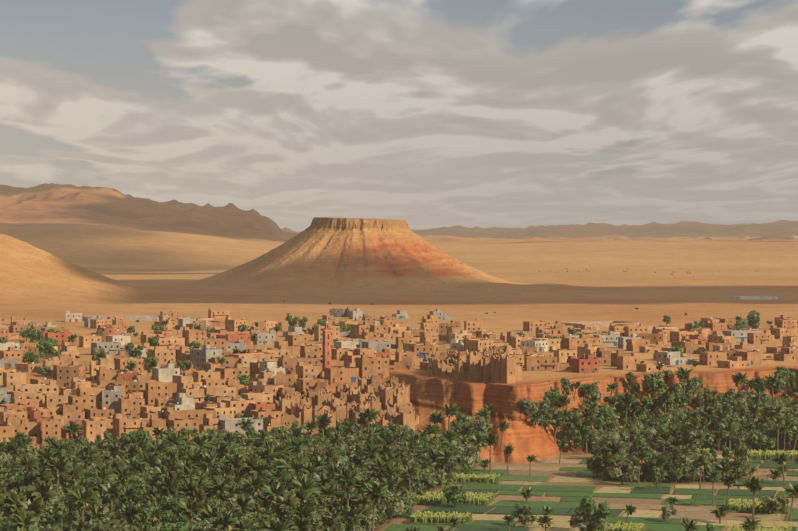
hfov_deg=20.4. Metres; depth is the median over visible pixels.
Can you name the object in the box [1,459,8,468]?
grove palm
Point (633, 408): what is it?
grove palm
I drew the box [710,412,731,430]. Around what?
grove tree
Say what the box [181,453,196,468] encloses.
grove palm
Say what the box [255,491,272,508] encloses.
grove palm
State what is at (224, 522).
grove palm
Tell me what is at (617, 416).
grove tree
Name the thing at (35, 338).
town tree
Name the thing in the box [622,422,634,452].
grove palm
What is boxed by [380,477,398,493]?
grove palm
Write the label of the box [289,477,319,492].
grove palm
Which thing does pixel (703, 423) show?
grove palm
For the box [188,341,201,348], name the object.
town tree
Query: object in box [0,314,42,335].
houses
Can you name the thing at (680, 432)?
grove tree
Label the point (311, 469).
grove palm
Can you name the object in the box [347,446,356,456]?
grove tree
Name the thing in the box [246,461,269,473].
grove palm
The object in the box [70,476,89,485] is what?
grove tree
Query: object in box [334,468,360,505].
grove palm
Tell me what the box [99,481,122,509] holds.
grove palm
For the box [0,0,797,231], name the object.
sky
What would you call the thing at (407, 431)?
grove tree
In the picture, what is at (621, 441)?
grove tree
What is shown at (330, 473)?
grove palm
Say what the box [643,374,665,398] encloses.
grove tree
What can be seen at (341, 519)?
grove palm
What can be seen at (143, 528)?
grove palm
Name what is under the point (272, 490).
grove palm
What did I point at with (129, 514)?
grove palm
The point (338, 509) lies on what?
grove palm
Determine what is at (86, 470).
grove tree
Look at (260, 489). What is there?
grove palm
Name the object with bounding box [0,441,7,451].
grove palm
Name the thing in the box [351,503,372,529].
grove palm
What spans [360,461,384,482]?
grove tree
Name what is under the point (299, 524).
grove palm
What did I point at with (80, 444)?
grove palm
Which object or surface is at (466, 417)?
grove tree
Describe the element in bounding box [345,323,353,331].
town tree
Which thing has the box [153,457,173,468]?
grove palm
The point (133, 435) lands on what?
grove tree
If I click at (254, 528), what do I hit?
grove tree
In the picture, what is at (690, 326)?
town tree
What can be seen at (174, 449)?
grove tree
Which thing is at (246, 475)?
grove palm
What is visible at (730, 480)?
grove palm
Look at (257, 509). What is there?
grove palm
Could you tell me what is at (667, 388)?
grove tree
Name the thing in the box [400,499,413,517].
grove tree
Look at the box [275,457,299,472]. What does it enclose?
grove palm
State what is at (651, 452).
grove tree
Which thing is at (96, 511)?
grove palm
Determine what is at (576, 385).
grove palm
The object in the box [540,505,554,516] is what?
grove palm
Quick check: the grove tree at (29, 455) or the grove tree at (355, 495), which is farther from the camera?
the grove tree at (29, 455)
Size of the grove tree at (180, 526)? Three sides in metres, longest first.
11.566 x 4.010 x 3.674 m
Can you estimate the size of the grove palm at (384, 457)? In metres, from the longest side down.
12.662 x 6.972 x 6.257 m
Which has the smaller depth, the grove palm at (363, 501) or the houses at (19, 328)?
the grove palm at (363, 501)
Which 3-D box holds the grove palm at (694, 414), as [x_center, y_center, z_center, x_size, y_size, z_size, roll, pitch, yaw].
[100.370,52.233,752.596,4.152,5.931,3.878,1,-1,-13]
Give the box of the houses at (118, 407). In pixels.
[0,370,320,445]
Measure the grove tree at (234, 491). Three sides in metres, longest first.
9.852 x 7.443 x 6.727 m
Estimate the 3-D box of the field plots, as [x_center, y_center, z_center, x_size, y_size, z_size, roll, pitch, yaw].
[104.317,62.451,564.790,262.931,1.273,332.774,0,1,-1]
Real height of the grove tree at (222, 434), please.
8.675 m
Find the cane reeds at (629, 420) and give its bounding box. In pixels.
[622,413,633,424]
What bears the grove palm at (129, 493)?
on the terrain ground
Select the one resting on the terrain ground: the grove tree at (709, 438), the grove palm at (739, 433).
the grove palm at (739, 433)
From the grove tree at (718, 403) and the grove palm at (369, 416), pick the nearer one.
the grove palm at (369, 416)
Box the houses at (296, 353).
[0,317,358,387]
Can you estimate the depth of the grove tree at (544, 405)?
715.17 m
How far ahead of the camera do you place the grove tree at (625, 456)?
630.02 m
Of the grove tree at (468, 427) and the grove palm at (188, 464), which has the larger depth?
the grove tree at (468, 427)
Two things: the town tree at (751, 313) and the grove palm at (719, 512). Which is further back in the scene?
the town tree at (751, 313)
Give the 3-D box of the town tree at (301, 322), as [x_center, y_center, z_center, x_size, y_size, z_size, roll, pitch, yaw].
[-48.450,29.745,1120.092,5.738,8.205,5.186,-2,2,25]
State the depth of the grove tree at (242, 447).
660.13 m
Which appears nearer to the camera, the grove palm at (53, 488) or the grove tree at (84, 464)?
the grove palm at (53, 488)
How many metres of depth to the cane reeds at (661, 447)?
718.81 m
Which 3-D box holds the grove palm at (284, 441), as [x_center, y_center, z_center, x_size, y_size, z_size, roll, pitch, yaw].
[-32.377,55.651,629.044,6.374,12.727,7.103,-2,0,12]
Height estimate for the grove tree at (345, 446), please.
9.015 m
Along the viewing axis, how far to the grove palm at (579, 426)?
710.88 m
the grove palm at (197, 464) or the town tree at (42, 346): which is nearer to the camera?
the grove palm at (197, 464)
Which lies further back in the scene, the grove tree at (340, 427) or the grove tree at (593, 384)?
the grove tree at (593, 384)
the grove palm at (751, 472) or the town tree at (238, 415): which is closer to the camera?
the grove palm at (751, 472)
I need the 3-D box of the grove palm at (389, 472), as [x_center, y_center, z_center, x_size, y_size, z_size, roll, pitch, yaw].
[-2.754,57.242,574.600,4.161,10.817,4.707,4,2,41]
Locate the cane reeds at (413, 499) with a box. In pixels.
[401,489,416,506]
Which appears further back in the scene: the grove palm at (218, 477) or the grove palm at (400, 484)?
the grove palm at (400, 484)
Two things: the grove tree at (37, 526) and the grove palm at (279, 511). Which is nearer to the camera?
the grove tree at (37, 526)
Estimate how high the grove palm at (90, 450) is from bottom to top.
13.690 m
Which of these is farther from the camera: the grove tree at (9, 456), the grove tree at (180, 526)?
the grove tree at (9, 456)
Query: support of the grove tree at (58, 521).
on the terrain ground
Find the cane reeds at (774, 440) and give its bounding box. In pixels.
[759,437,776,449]
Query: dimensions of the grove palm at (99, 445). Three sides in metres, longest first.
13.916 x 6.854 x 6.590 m
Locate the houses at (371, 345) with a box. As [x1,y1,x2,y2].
[333,318,493,378]
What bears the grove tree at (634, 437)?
on the terrain ground
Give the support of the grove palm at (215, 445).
on the terrain ground
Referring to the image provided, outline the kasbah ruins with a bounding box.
[274,345,521,435]
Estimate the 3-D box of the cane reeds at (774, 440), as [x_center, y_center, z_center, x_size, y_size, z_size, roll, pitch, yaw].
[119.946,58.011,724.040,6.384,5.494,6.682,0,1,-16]
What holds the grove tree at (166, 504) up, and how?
on the terrain ground
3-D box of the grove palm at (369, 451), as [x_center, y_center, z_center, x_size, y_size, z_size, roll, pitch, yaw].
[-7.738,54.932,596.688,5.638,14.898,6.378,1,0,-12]
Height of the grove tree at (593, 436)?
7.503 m
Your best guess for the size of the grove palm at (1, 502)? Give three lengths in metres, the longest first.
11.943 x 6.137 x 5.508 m
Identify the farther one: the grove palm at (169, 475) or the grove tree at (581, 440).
the grove tree at (581, 440)
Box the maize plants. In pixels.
[410,448,797,530]
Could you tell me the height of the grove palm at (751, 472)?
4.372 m
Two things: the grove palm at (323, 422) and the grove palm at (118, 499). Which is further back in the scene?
the grove palm at (323, 422)
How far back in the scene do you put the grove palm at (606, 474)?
632.32 m
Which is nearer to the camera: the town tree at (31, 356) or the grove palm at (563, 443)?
the grove palm at (563, 443)
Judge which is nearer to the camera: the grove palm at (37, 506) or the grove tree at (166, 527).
the grove tree at (166, 527)
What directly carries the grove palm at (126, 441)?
on the terrain ground
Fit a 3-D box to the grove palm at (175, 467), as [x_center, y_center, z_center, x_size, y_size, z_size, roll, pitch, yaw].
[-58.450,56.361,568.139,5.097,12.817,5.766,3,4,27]
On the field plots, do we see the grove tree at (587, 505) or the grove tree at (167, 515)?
the grove tree at (587, 505)
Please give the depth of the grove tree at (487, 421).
703.68 m
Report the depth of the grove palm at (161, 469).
562.50 m
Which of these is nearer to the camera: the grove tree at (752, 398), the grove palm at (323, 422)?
the grove palm at (323, 422)
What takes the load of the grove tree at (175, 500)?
on the terrain ground
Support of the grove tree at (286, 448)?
on the terrain ground
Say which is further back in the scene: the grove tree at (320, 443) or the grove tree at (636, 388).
the grove tree at (636, 388)
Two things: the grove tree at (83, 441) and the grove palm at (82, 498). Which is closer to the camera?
the grove palm at (82, 498)
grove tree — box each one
[0,466,7,481]
[0,505,10,521]
[1,453,12,461]
[1,469,19,492]
[2,516,39,530]
[5,435,27,457]
[7,458,16,466]
[8,475,23,491]
[8,486,30,491]
[14,443,38,460]
[22,451,36,459]
[24,525,37,530]
[35,514,54,526]
[43,506,58,520]
[44,524,64,530]
[45,481,70,492]
[48,492,59,502]
[51,479,63,497]
[51,517,66,524]
[52,501,75,515]
[53,472,66,490]
[57,519,66,527]
[58,492,68,504]
[61,438,78,449]
[63,445,71,455]
[64,510,95,524]
[67,521,76,530]
[70,443,82,456]
[70,468,92,482]
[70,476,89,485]
[72,490,85,515]
[75,434,88,446]
[78,459,95,474]
[79,437,87,445]
[79,512,109,530]
[81,466,94,479]
[88,491,101,507]
[95,434,101,443]
[103,431,112,445]
[103,455,124,463]
[104,449,124,459]
[105,519,130,530]
[110,437,131,452]
[113,501,125,512]
[128,429,150,442]
[128,431,139,445]
[131,473,152,487]
[135,480,148,498]
[136,471,145,476]
[141,505,154,521]
[144,467,154,483]
[150,525,161,530]
[156,434,165,444]
[159,494,183,515]
[160,426,181,440]
[160,510,188,524]
[160,522,174,530]
[161,443,178,459]
[161,496,192,517]
[174,521,187,530]
[177,441,194,454]
[180,428,190,444]
[186,518,210,530]
[194,448,222,461]
[199,520,222,530]
[200,488,213,507]
[205,495,216,510]
[209,464,222,476]
[215,494,236,512]
[217,429,231,436]
[218,437,240,444]
[220,442,239,454]
[221,488,247,503]
[227,498,238,516]
[230,493,261,512]
[234,432,249,445]
[234,517,260,524]
[235,513,250,525]
[237,509,249,518]
[239,442,255,450]
[241,526,258,530]
[244,445,254,455]
[246,424,254,442]
[253,510,277,526]
[262,435,282,443]
[266,461,281,471]
[270,423,288,438]
[272,430,290,440]
[283,447,290,460]
[287,511,321,527]
[288,514,323,530]
[291,420,298,428]
[293,425,311,439]
[294,500,331,526]
[299,445,315,455]
[303,436,329,447]
[304,442,318,452]
[304,496,321,520]
[312,447,321,458]
[315,441,330,447]
[317,495,329,518]
[324,525,341,530]
[328,493,354,506]
[333,456,348,465]
[334,439,357,449]
[335,446,345,458]
[336,421,344,441]
[337,521,344,530]
[341,432,347,442]
[346,433,356,442]
[346,487,373,507]
[347,424,366,433]
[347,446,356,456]
[349,467,361,493]
[354,441,364,457]
[357,517,371,530]
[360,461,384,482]
[363,455,380,469]
[363,512,381,527]
[369,425,389,432]
[370,502,387,527]
[371,478,384,486]
[371,508,385,525]
[373,429,392,446]
[373,489,405,521]
[384,489,404,519]
[387,422,398,430]
[389,473,411,493]
[395,424,412,434]
[398,430,412,446]
[399,439,409,457]
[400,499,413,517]
[402,434,416,448]
[408,447,424,455]
[408,453,420,459]
[410,468,421,495]
[413,442,424,449]
[419,435,429,444]
[419,451,435,465]
[419,468,438,491]
[422,444,444,467]
[429,437,453,448]
[429,443,441,477]
[435,429,442,438]
[439,459,457,477]
[442,483,465,506]
[448,419,464,431]
[452,441,480,460]
[453,443,477,471]
[455,412,461,421]
[455,420,463,438]
[455,463,462,473]
[456,454,467,469]
[458,412,474,426]
[458,416,487,437]
[462,437,468,445]
[466,430,487,449]
[467,416,484,423]
[468,442,481,451]
[475,414,492,427]
[475,423,493,435]
[510,500,537,526]
[516,398,538,418]
[529,400,549,413]
[538,412,552,428]
[543,389,561,411]
[550,406,564,421]
[556,422,577,443]
[560,378,570,409]
[568,499,595,527]
[570,425,590,453]
[574,410,579,416]
[578,495,610,530]
[579,384,601,404]
[585,379,599,395]
[586,441,616,477]
[587,432,597,445]
[589,464,603,475]
[590,430,604,446]
[590,454,597,478]
[593,406,614,424]
[594,418,610,430]
[594,431,619,451]
[595,416,604,431]
[598,403,620,420]
[599,426,619,433]
[607,454,638,481]
[609,392,628,420]
[609,420,617,431]
[609,433,626,447]
[609,459,637,484]
[616,449,644,480]
[618,430,634,444]
[619,407,636,415]
[620,446,628,455]
[622,433,633,445]
[624,372,633,392]
[627,446,637,454]
[629,424,640,434]
[630,429,646,446]
[633,383,638,399]
[633,396,653,415]
[633,434,646,452]
[635,427,656,445]
[636,459,652,480]
[640,412,652,424]
[641,443,650,481]
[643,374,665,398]
[643,448,660,479]
[644,454,661,480]
[646,393,664,414]
[650,420,660,450]
[651,451,673,481]
[652,466,660,491]
[653,407,664,423]
[654,413,672,421]
[656,392,674,413]
[658,416,673,431]
[659,370,671,380]
[659,423,667,436]
[660,382,682,399]
[661,505,677,521]
[667,419,681,428]
[668,467,682,483]
[669,421,692,441]
[671,408,689,415]
[671,445,682,481]
[672,409,689,427]
[673,403,679,409]
[674,391,692,408]
[678,379,700,398]
[678,463,701,482]
[679,418,702,441]
[684,453,709,478]
[686,462,696,481]
[687,376,702,396]
[690,396,703,407]
[690,449,714,477]
[691,406,704,416]
[691,455,716,480]
[694,432,714,447]
[695,391,702,406]
[702,387,712,407]
[704,418,713,431]
[706,462,723,474]
[706,523,714,530]
[708,433,720,448]
[708,467,721,477]
[709,447,717,462]
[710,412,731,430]
[713,400,733,414]
[714,422,723,450]
[716,393,731,403]
[719,399,738,411]
[720,434,734,446]
[721,445,728,461]
[722,445,748,462]
[722,454,751,479]
[727,388,748,410]
[728,399,744,410]
[731,416,741,427]
[732,430,748,442]
[738,404,747,417]
[738,429,762,449]
[747,390,771,406]
[758,420,775,437]
[758,435,774,450]
[759,430,771,448]
[761,494,789,514]
[763,403,782,417]
[769,400,784,412]
[773,377,789,396]
[775,368,795,395]
[775,413,784,428]
[775,435,785,447]
[776,420,797,448]
[779,396,791,406]
[782,401,794,413]
[783,404,797,414]
[786,429,792,446]
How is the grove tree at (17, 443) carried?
on the terrain ground
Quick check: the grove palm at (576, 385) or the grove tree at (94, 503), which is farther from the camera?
the grove palm at (576, 385)
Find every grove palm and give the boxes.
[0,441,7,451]
[0,480,8,492]
[0,491,25,513]
[0,493,5,511]
[0,511,7,527]
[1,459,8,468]
[3,495,27,512]
[6,510,36,530]
[7,526,26,530]
[9,487,30,495]
[9,506,25,517]
[15,454,39,475]
[16,471,40,486]
[18,496,46,529]
[23,490,43,504]
[25,436,34,448]
[28,480,57,511]
[31,459,49,471]
[32,466,52,482]
[35,449,56,463]
[42,482,58,494]
[43,435,58,444]
[44,456,71,495]
[45,437,63,449]
[49,440,68,458]
[51,449,67,459]
[54,525,68,530]
[56,509,68,518]
[62,421,83,438]
[64,465,84,484]
[64,487,79,500]
[64,502,72,510]
[65,482,82,492]
[67,485,98,521]
[70,442,81,448]
[70,521,93,530]
[71,478,89,489]
[76,453,97,467]
[78,445,101,460]
[79,445,100,458]
[84,439,106,455]
[84,504,114,519]
[86,478,107,501]
[91,461,112,476]
[91,469,115,485]
[92,453,102,460]
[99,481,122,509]
[99,511,118,524]
[100,445,109,461]
[103,519,128,530]
[106,443,125,458]
[108,458,127,469]
[108,501,121,510]
[109,464,134,480]
[109,475,133,488]
[111,480,126,497]
[113,496,129,507]
[114,436,134,451]
[114,510,123,523]
[116,484,138,505]
[117,503,142,527]
[124,444,141,460]
[124,458,143,468]
[129,490,144,507]
[129,523,153,530]
[130,463,144,472]
[132,514,148,525]
[135,438,149,450]
[137,452,161,472]
[141,494,158,506]
[142,500,161,510]
[145,519,161,526]
[146,486,163,497]
[147,438,169,457]
[147,473,158,485]
[150,493,160,503]
[151,427,163,438]
[151,505,165,521]
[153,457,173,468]
[155,465,177,477]
[155,475,183,497]
[162,470,184,497]
[163,432,184,447]
[165,451,178,459]
[165,461,182,471]
[174,448,193,459]
[176,498,206,523]
[177,460,196,468]
[177,465,200,480]
[177,480,200,495]
[178,482,203,498]
[179,476,209,489]
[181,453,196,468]
[189,428,198,437]
[189,436,211,461]
[191,489,207,503]
[193,459,203,470]
[194,471,210,483]
[197,452,220,469]
[199,512,211,519]
[201,435,217,448]
[201,468,212,485]
[203,504,226,520]
[207,478,231,502]
[208,510,237,530]
[209,438,222,451]
[210,475,229,486]
[210,517,234,530]
[211,443,230,462]
[212,474,235,485]
[213,466,235,477]
[222,432,237,442]
[222,453,246,476]
[231,476,243,487]
[231,496,256,518]
[232,471,242,478]
[232,519,252,530]
[237,417,253,433]
[239,473,249,478]
[240,482,251,496]
[241,455,262,473]
[242,473,266,494]
[243,477,264,496]
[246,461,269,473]
[247,470,270,485]
[248,504,263,514]
[251,429,271,446]
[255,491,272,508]
[256,448,279,463]
[258,439,282,451]
[258,518,291,530]
[260,482,290,502]
[260,507,272,513]
[261,443,283,458]
[261,460,275,472]
[265,469,280,485]
[267,495,293,524]
[269,467,289,484]
[275,443,291,458]
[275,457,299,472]
[275,481,291,490]
[276,439,291,451]
[277,493,300,527]
[285,427,301,438]
[285,460,308,475]
[286,436,305,453]
[288,471,301,478]
[288,516,313,530]
[289,475,309,489]
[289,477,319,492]
[289,487,312,507]
[291,504,314,521]
[292,454,306,463]
[293,473,311,482]
[301,462,321,478]
[302,421,317,434]
[309,455,326,473]
[312,472,336,488]
[314,412,332,438]
[317,427,333,438]
[317,454,334,465]
[318,465,327,472]
[318,482,340,501]
[320,448,341,462]
[323,463,342,490]
[323,511,341,526]
[324,470,338,486]
[327,498,344,512]
[328,430,345,442]
[330,434,344,447]
[331,505,345,524]
[333,492,343,499]
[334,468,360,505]
[334,516,351,528]
[340,496,356,507]
[340,506,364,530]
[342,462,361,473]
[343,420,354,432]
[343,450,352,457]
[343,523,358,530]
[346,505,366,520]
[349,455,366,469]
[350,478,374,526]
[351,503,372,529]
[352,494,372,526]
[353,412,366,426]
[357,432,374,445]
[359,408,379,432]
[359,429,376,436]
[360,442,381,475]
[360,482,388,530]
[365,422,378,429]
[371,438,386,447]
[371,458,390,482]
[374,453,397,464]
[376,444,395,456]
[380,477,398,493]
[382,461,402,491]
[383,466,397,478]
[391,477,405,492]
[393,445,408,458]
[394,429,407,445]
[394,491,406,513]
[396,446,407,458]
[398,456,412,467]
[400,464,418,505]
[404,463,422,475]
[405,525,419,530]
[408,433,420,440]
[417,461,429,470]
[420,423,440,440]
[420,459,436,490]
[428,411,443,423]
[430,469,437,488]
[433,524,450,530]
[436,448,455,486]
[437,429,457,447]
[443,403,460,430]
[448,516,460,530]
[449,448,460,459]
[466,434,483,466]
[477,408,490,420]
[478,459,491,473]
[481,433,498,471]
[482,404,493,421]
[496,420,510,452]
[502,514,514,530]
[503,445,514,473]
[519,486,533,502]
[526,454,536,475]
[529,412,542,428]
[536,515,553,530]
[539,409,546,429]
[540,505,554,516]
[550,410,562,434]
[550,418,562,443]
[556,396,571,428]
[556,438,567,463]
[559,409,572,430]
[561,414,583,451]
[570,381,581,401]
[576,419,595,452]
[577,521,601,530]
[580,385,592,405]
[580,408,597,422]
[583,400,592,410]
[584,403,598,429]
[589,395,598,402]
[595,453,616,479]
[602,470,610,480]
[603,395,610,402]
[603,441,623,479]
[606,383,617,405]
[616,393,636,423]
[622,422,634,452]
[623,401,641,418]
[623,504,636,522]
[629,408,643,418]
[632,451,648,482]
[633,416,650,425]
[639,442,660,452]
[650,373,660,398]
[652,459,663,481]
[653,469,668,489]
[655,363,663,373]
[657,432,674,452]
[659,391,671,412]
[665,438,685,451]
[667,496,678,504]
[675,367,693,407]
[675,415,689,425]
[679,446,690,479]
[679,517,700,530]
[685,443,695,452]
[688,418,700,443]
[689,411,699,418]
[690,430,706,450]
[692,454,709,489]
[697,417,708,430]
[698,406,714,430]
[703,471,720,505]
[706,396,717,407]
[710,504,729,522]
[712,390,718,397]
[713,409,727,446]
[715,463,733,478]
[716,405,732,415]
[719,421,739,449]
[720,472,737,505]
[723,418,738,446]
[733,372,748,390]
[736,427,743,444]
[739,517,761,530]
[741,419,755,426]
[742,476,764,519]
[743,422,754,448]
[745,378,754,391]
[745,404,764,429]
[746,466,756,477]
[751,376,765,394]
[752,382,766,416]
[758,416,772,426]
[764,373,779,397]
[767,468,782,483]
[768,405,784,416]
[770,417,785,450]
[770,452,790,489]
[778,465,788,476]
[782,418,791,450]
[783,483,797,521]
[789,387,797,400]
[789,426,797,449]
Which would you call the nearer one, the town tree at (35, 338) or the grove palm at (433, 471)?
the grove palm at (433, 471)
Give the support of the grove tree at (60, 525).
on the terrain ground
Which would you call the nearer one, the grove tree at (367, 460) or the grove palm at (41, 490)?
the grove palm at (41, 490)
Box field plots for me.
[384,450,797,530]
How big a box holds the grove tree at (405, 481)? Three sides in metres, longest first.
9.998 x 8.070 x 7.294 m
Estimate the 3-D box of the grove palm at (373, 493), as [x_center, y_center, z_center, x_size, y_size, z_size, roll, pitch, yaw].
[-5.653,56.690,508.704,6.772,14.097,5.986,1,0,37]
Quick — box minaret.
[322,321,331,370]
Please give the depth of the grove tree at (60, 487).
548.16 m
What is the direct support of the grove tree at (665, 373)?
on the terrain ground
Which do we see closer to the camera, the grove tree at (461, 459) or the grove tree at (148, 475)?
the grove tree at (148, 475)
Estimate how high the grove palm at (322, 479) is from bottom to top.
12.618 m
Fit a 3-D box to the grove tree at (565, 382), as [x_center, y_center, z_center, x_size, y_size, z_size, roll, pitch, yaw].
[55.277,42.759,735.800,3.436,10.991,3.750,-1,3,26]
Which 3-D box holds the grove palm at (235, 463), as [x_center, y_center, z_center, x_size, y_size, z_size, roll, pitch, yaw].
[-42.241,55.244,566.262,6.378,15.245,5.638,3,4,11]
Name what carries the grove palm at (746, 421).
on the terrain ground
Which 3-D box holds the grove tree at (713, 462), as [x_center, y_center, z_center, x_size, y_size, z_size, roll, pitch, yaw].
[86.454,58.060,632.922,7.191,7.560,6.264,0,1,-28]
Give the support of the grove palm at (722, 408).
on the terrain ground
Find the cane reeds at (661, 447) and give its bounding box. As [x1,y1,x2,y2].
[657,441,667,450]
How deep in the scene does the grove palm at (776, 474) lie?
622.06 m
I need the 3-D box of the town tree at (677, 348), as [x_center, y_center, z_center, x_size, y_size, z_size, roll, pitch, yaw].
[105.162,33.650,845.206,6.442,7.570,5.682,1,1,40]
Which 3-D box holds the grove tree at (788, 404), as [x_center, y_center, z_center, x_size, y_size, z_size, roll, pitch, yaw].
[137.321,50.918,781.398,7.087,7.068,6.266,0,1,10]
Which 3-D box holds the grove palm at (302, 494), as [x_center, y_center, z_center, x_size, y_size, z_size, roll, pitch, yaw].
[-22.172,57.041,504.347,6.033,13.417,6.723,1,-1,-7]
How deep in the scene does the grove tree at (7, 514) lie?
500.17 m
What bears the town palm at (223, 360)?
on the terrain ground
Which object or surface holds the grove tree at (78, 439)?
on the terrain ground
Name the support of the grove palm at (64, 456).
on the terrain ground
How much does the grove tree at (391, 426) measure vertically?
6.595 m
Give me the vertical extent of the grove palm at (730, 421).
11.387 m
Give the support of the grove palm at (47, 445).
on the terrain ground
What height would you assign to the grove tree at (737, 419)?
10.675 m
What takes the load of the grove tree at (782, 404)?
on the terrain ground
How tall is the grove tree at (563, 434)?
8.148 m
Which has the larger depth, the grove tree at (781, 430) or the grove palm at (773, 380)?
the grove palm at (773, 380)
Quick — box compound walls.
[83,296,777,332]
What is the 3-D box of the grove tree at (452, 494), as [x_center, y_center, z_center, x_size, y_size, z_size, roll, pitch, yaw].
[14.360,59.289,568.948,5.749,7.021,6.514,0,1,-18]
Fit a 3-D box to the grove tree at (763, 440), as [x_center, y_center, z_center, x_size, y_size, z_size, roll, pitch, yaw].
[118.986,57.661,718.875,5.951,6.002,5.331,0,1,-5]
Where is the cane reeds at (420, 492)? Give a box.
[402,481,425,495]
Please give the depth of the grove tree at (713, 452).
640.96 m
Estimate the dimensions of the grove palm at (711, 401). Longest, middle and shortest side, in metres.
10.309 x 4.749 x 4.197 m
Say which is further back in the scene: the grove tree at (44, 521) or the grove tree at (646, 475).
the grove tree at (646, 475)
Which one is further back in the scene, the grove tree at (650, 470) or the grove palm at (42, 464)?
the grove tree at (650, 470)
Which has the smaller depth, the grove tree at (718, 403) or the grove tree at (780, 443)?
the grove tree at (780, 443)
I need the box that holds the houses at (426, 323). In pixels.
[317,307,449,331]
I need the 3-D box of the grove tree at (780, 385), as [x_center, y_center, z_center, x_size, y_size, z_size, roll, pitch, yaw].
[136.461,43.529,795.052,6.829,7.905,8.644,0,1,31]
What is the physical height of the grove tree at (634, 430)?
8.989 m
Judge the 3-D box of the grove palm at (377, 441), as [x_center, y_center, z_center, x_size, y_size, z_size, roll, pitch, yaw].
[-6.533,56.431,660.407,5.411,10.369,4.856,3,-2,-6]
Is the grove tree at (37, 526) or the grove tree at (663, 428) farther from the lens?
the grove tree at (663, 428)
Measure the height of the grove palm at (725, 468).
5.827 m
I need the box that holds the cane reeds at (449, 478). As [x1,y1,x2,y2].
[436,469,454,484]
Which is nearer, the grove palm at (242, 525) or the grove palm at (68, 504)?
the grove palm at (242, 525)
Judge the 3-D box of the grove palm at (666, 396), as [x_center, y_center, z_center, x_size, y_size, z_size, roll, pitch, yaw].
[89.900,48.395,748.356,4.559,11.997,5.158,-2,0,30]
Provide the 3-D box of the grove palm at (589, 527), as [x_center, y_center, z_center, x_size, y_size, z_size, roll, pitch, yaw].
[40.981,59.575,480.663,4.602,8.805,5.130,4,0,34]
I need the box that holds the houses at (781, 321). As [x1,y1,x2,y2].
[523,315,797,336]
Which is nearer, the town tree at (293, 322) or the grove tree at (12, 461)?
the grove tree at (12, 461)
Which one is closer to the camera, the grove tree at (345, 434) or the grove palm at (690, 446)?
the grove palm at (690, 446)
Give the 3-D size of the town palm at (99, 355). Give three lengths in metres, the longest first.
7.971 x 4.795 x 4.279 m
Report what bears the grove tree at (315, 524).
on the terrain ground
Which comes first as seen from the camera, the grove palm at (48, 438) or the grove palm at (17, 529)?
the grove palm at (17, 529)
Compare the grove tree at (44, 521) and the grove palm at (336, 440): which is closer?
the grove tree at (44, 521)
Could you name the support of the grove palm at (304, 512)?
on the terrain ground
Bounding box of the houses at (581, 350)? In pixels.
[481,325,797,372]
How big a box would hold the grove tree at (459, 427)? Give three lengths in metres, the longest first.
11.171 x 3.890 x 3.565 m
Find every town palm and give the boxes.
[14,431,28,437]
[67,334,77,344]
[95,351,105,359]
[125,360,137,370]
[161,319,169,329]
[173,325,180,332]
[216,356,226,364]
[231,348,240,353]
[249,335,257,348]
[272,326,280,334]
[567,327,576,334]
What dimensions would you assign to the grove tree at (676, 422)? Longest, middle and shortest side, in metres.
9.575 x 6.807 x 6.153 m
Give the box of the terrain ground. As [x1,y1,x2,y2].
[0,183,797,530]
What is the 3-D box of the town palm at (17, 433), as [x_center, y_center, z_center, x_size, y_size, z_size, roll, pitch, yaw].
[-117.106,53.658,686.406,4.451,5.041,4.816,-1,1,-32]
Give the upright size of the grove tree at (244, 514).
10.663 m
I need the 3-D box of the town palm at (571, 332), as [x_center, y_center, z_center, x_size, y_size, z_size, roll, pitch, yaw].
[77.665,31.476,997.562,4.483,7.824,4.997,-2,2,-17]
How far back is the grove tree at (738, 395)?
771.24 m
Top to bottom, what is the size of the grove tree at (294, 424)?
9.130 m
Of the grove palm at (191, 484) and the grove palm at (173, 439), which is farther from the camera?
the grove palm at (173, 439)
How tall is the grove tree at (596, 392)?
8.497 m
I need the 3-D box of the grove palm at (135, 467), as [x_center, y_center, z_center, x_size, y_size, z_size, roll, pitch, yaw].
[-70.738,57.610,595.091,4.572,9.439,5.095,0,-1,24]
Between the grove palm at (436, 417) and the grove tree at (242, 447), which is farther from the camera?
the grove palm at (436, 417)
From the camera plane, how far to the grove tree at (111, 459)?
614.67 m
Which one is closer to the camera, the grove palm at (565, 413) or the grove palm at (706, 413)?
the grove palm at (565, 413)
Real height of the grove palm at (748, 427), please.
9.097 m
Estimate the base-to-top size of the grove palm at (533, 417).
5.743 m
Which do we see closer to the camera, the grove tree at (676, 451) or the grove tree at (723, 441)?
the grove tree at (676, 451)
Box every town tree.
[0,337,7,342]
[20,329,28,340]
[22,351,38,362]
[25,328,42,342]
[36,339,54,359]
[37,365,50,374]
[38,337,57,359]
[50,350,60,357]
[91,347,106,360]
[95,329,104,333]
[124,342,143,357]
[127,325,134,335]
[143,356,158,368]
[147,335,159,345]
[151,324,162,333]
[175,360,191,372]
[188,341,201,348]
[202,428,217,436]
[204,393,213,401]
[234,413,247,417]
[237,373,250,384]
[238,324,247,330]
[285,315,298,326]
[297,317,307,328]
[307,326,313,337]
[318,319,328,325]
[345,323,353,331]
[545,334,559,338]
[662,315,671,325]
[670,344,682,355]
[687,323,697,329]
[732,325,745,329]
[736,320,747,327]
[747,315,759,327]
[748,310,759,319]
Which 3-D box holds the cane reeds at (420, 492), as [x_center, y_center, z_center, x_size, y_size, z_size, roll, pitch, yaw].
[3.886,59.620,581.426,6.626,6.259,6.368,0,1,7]
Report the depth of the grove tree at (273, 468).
585.86 m
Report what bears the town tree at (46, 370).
on the terrain ground
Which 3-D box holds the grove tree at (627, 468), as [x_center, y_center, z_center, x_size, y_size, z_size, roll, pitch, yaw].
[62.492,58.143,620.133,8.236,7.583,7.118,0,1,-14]
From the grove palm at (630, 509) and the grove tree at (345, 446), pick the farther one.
the grove tree at (345, 446)
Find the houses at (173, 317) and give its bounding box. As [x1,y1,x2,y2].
[65,308,229,329]
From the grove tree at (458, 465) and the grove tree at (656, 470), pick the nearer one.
the grove tree at (656, 470)
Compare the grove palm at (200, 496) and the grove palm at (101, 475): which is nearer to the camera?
the grove palm at (200, 496)

